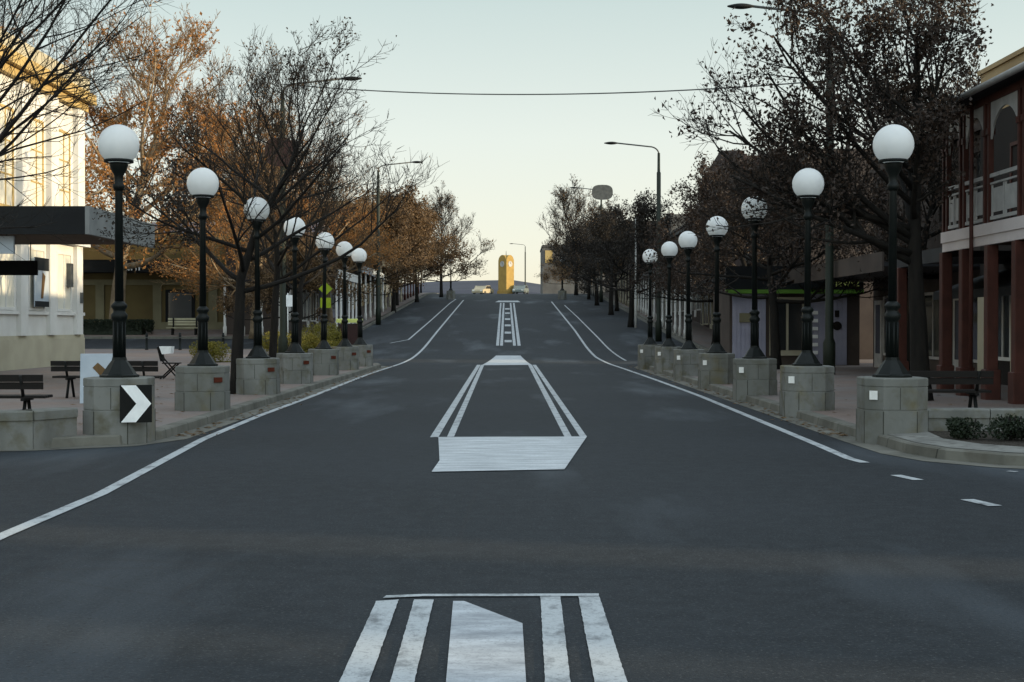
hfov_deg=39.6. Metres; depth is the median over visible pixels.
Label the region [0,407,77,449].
stone wall
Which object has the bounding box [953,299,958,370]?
door
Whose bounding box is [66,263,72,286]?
wall plate
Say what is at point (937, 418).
garden wall
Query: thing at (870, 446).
gutter
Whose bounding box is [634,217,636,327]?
white pole
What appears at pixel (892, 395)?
street lamp
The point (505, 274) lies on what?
clock tower
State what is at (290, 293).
shop window
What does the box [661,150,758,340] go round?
shop building
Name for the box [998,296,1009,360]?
window
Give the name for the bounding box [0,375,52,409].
park bench
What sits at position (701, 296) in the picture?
door
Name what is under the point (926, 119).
oak tree
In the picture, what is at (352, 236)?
plane tree
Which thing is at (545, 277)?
oak tree
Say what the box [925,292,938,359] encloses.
shop window
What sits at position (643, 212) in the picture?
oak tree
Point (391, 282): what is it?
oak tree
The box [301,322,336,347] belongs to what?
shrub
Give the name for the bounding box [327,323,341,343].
shrub
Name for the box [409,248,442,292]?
oak tree
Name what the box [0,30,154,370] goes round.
corner building
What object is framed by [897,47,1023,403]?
verandah hotel
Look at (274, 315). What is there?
bare tree
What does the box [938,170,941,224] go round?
window
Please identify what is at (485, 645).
faded panel marking
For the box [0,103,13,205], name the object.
window
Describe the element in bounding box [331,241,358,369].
street lamp
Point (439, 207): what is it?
bare tree
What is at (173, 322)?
cream bench
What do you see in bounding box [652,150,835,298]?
oak tree
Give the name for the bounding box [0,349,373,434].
footpath
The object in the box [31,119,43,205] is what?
window
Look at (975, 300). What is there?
shop window
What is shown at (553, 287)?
building
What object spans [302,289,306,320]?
shop window
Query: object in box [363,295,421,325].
gutter
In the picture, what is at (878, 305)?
door
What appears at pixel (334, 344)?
shrub
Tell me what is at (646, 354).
street lamp
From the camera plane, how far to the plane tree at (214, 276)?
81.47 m
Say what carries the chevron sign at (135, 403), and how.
attached to the street lamp at (118, 146)
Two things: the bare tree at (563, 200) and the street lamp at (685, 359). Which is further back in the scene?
the bare tree at (563, 200)
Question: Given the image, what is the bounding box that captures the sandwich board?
[80,354,112,402]
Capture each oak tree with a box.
[209,217,378,334]
[319,190,432,315]
[351,179,476,312]
[368,198,440,304]
[380,202,478,301]
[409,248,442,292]
[533,246,603,283]
[541,217,624,305]
[552,207,649,314]
[561,187,691,326]
[614,176,767,344]
[638,126,907,368]
[648,0,993,400]
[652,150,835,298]
[778,37,988,370]
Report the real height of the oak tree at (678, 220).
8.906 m
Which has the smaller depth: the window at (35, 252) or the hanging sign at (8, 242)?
the hanging sign at (8, 242)
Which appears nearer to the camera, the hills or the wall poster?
the wall poster
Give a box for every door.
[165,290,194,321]
[307,292,308,326]
[316,293,318,323]
[694,295,696,316]
[701,296,702,324]
[710,296,711,328]
[874,300,882,366]
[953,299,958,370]
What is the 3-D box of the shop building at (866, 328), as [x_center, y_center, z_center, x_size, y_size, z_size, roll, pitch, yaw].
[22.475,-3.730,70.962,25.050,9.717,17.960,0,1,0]
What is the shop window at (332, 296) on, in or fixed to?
in the shop building at (371, 276)
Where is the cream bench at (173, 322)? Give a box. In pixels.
[166,318,197,334]
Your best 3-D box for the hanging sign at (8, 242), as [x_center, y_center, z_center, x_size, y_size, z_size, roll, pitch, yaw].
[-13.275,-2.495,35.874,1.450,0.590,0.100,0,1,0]
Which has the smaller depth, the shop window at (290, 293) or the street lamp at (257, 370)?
the street lamp at (257, 370)
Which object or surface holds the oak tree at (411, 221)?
on the ground
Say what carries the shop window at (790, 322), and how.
in the kiosk shop
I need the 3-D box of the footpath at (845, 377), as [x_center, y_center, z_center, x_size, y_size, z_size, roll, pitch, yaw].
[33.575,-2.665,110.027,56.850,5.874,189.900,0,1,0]
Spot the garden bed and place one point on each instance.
(989, 439)
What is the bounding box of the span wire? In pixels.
[282,81,812,94]
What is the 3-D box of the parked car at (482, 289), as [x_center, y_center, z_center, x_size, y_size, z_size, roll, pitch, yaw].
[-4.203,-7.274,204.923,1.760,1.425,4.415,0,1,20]
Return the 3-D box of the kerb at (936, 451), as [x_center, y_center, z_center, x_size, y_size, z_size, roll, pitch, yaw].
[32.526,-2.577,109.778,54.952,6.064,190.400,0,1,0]
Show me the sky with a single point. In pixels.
(506, 155)
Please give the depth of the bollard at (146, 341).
72.37 m
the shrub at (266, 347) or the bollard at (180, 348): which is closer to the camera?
the shrub at (266, 347)
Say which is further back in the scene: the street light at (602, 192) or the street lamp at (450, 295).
the street lamp at (450, 295)
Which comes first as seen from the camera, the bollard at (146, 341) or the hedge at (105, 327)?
the bollard at (146, 341)
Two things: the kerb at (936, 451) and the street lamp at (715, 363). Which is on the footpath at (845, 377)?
the street lamp at (715, 363)
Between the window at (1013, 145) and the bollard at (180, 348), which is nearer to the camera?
the window at (1013, 145)
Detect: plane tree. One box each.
[0,3,149,208]
[51,0,275,319]
[148,130,331,338]
[152,84,351,260]
[274,163,408,321]
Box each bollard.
[145,333,147,349]
[178,333,181,349]
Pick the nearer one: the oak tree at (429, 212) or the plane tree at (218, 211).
the plane tree at (218, 211)
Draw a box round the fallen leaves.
[70,366,1015,435]
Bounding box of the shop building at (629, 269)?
[617,213,685,308]
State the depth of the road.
11.15 m
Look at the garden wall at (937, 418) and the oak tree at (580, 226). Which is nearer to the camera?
the garden wall at (937, 418)
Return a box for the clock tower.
[497,255,513,293]
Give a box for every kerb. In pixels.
[51,363,380,447]
[84,293,438,338]
[603,295,1023,465]
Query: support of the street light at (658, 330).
on the footpath at (845, 377)
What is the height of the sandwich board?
0.967 m
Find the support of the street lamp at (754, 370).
on the footpath at (845, 377)
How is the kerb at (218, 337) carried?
on the road
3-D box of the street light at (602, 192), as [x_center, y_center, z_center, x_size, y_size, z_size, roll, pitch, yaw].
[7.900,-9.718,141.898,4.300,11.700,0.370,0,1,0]
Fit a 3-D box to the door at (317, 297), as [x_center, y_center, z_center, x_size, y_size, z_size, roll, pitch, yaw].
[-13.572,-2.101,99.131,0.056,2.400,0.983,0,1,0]
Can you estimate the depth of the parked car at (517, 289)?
204.84 m
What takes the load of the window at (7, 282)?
in the corner building at (31, 336)
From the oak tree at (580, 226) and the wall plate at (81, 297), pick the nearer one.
the wall plate at (81, 297)
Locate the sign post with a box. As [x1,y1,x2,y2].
[286,293,291,334]
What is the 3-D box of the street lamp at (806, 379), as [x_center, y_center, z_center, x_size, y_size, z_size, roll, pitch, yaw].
[5.336,-0.851,25.679,0.898,4.535,0.898,0,1,0]
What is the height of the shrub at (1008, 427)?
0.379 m
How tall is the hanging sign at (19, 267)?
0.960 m
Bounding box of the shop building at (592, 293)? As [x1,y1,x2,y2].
[584,221,649,299]
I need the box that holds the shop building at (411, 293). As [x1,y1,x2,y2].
[384,259,419,301]
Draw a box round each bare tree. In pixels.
[0,0,224,260]
[92,16,431,393]
[183,27,448,357]
[207,119,388,345]
[424,180,496,296]
[536,173,611,294]
[552,195,621,298]
[554,194,652,310]
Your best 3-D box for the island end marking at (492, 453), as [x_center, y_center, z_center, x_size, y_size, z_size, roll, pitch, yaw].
[-0.072,1.086,42.567,2.357,0.152,53.204,0,1,0]
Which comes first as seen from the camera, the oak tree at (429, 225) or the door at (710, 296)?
the door at (710, 296)
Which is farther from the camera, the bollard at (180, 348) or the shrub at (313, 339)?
the bollard at (180, 348)
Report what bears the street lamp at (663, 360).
on the footpath at (845, 377)
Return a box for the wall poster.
[34,257,48,306]
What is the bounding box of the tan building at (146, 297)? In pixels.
[83,233,241,328]
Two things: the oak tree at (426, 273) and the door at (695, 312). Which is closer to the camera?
the door at (695, 312)
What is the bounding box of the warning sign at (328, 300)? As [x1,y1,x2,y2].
[319,283,331,307]
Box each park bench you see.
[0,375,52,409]
[50,361,164,397]
[908,371,993,407]
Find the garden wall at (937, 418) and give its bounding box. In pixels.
[927,408,1023,430]
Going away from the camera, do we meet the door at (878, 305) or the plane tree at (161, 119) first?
the door at (878, 305)
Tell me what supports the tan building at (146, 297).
on the ground
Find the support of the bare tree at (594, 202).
on the ground
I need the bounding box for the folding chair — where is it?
[157,346,180,378]
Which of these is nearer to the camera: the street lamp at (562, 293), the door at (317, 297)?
the door at (317, 297)
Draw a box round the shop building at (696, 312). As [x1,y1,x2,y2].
[637,219,700,323]
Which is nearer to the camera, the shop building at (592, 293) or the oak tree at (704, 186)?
the oak tree at (704, 186)
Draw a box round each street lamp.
[83,124,155,443]
[175,168,229,410]
[236,197,279,394]
[276,217,312,383]
[308,232,338,374]
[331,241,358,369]
[351,248,372,366]
[446,260,454,299]
[558,261,566,299]
[638,249,660,368]
[654,241,680,373]
[673,231,703,379]
[698,216,734,388]
[733,196,776,400]
[779,168,834,417]
[856,124,928,443]
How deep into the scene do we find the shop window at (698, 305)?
100.49 m
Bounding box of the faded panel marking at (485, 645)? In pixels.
[446,601,525,681]
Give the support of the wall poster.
attached to the corner building at (31, 336)
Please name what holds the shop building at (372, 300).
on the ground
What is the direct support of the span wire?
attached to the street light at (829, 350)
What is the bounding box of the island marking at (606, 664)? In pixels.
[339,301,626,681]
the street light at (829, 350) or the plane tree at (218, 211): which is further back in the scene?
the plane tree at (218, 211)
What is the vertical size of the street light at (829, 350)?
11.502 m
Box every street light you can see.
[265,76,361,352]
[376,161,420,324]
[510,243,525,293]
[570,185,612,301]
[604,142,661,341]
[727,3,834,374]
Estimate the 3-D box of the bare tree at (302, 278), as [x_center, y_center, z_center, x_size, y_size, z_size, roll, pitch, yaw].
[-8.527,-3.992,58.194,7.088,9.979,9.013,0,1,-17]
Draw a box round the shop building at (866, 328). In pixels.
[691,148,875,358]
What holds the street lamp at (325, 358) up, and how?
on the footpath at (167, 413)
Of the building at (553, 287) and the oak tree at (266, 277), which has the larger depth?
the building at (553, 287)
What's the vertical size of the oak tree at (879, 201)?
10.179 m
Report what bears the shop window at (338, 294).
in the shop building at (371, 276)
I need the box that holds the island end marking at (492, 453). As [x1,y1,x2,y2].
[432,356,586,471]
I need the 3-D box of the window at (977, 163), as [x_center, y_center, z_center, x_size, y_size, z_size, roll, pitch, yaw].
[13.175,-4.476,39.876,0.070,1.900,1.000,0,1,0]
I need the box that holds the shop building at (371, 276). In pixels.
[153,222,384,322]
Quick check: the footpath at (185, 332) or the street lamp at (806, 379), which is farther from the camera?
the footpath at (185, 332)
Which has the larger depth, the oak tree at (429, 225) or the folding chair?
the oak tree at (429, 225)
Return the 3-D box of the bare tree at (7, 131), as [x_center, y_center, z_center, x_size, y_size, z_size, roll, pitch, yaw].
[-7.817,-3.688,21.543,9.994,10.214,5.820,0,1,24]
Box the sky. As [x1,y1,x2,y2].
[0,0,1023,283]
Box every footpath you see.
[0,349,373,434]
[84,293,426,335]
[603,293,1023,452]
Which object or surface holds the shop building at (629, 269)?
on the ground
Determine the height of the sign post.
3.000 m
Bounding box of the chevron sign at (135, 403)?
[120,385,151,422]
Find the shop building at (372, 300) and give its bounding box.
[185,200,401,308]
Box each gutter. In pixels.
[0,366,385,450]
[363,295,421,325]
[603,298,1023,468]
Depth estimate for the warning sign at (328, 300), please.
69.42 m
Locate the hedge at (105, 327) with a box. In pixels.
[83,318,154,334]
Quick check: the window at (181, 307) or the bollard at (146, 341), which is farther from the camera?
the window at (181, 307)
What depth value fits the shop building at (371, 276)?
107.25 m
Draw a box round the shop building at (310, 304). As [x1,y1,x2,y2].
[223,243,361,335]
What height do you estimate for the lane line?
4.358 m
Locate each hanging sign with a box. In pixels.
[0,234,14,253]
[0,242,37,274]
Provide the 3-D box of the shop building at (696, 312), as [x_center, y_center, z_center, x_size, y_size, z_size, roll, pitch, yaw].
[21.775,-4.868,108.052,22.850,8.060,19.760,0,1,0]
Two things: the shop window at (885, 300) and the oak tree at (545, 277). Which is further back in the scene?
the oak tree at (545, 277)
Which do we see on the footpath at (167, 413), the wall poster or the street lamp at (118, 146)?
the street lamp at (118, 146)
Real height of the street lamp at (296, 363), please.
4.535 m
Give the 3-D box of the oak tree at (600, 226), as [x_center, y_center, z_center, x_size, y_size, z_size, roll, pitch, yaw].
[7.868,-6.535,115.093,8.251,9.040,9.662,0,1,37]
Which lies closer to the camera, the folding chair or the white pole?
the folding chair
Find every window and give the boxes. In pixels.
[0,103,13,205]
[0,254,15,309]
[28,247,44,310]
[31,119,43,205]
[57,251,71,311]
[59,129,70,205]
[289,289,291,319]
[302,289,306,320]
[310,291,315,321]
[330,288,334,310]
[338,294,342,310]
[346,286,347,311]
[696,294,700,310]
[703,293,708,324]
[769,297,803,355]
[883,296,887,354]
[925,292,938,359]
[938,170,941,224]
[973,297,977,362]
[975,148,980,191]
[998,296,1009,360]
[1009,141,1016,217]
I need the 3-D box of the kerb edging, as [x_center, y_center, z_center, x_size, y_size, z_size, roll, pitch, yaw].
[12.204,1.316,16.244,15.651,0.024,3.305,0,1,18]
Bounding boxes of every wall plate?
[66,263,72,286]
[80,292,82,302]
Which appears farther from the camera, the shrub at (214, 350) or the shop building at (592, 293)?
the shop building at (592, 293)
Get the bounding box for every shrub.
[189,340,230,361]
[262,331,310,354]
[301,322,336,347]
[301,330,320,352]
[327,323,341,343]
[327,339,341,346]
[945,416,986,438]
[987,413,1023,440]
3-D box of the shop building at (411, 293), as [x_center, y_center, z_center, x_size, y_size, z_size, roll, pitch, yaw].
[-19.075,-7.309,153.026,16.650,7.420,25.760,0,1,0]
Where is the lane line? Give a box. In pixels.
[0,299,1017,539]
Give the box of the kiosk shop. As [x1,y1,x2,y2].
[708,266,863,364]
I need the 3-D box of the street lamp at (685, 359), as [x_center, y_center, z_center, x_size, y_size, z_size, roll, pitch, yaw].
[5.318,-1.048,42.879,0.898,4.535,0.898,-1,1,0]
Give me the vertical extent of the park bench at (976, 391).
0.791 m
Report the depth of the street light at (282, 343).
56.35 m
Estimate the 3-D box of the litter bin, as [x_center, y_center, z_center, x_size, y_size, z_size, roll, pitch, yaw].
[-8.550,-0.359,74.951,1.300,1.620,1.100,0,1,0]
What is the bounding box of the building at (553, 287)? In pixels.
[540,245,604,293]
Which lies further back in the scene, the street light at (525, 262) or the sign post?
the street light at (525, 262)
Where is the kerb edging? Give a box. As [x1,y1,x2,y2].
[889,431,1023,452]
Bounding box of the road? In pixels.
[0,294,1023,681]
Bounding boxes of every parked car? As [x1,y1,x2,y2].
[472,286,493,293]
[512,285,528,293]
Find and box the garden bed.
[928,431,1023,446]
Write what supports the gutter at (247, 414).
on the road
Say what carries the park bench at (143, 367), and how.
on the footpath at (167, 413)
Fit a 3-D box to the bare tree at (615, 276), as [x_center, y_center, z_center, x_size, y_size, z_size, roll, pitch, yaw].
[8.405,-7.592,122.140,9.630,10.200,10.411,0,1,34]
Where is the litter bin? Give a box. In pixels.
[336,319,362,344]
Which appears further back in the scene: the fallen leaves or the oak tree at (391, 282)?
the oak tree at (391, 282)
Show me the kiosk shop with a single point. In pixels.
(735, 316)
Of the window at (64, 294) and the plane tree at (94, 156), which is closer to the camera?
the window at (64, 294)
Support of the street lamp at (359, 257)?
on the footpath at (167, 413)
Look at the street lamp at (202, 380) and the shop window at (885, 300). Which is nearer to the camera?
the street lamp at (202, 380)
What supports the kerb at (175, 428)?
on the road
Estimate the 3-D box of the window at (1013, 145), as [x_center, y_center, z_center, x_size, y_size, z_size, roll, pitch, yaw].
[12.475,-3.790,34.959,0.070,2.300,1.200,0,1,0]
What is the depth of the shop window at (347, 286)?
115.50 m
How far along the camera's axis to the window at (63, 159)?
53.96 m
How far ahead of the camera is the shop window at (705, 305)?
94.89 m
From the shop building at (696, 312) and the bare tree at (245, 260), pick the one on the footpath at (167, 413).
the bare tree at (245, 260)
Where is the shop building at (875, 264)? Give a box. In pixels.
[785,118,980,377]
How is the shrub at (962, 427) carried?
on the garden bed
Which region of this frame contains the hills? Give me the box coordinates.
[399,280,539,293]
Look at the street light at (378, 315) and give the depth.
99.84 m
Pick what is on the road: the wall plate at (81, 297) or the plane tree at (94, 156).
the plane tree at (94, 156)
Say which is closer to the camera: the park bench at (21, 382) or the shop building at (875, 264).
the park bench at (21, 382)
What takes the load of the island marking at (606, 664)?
on the road
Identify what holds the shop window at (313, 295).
in the shop building at (310, 304)
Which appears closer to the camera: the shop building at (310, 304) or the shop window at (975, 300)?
the shop window at (975, 300)
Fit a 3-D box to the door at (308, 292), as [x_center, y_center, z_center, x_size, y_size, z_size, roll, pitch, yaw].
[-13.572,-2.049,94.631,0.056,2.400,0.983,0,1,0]

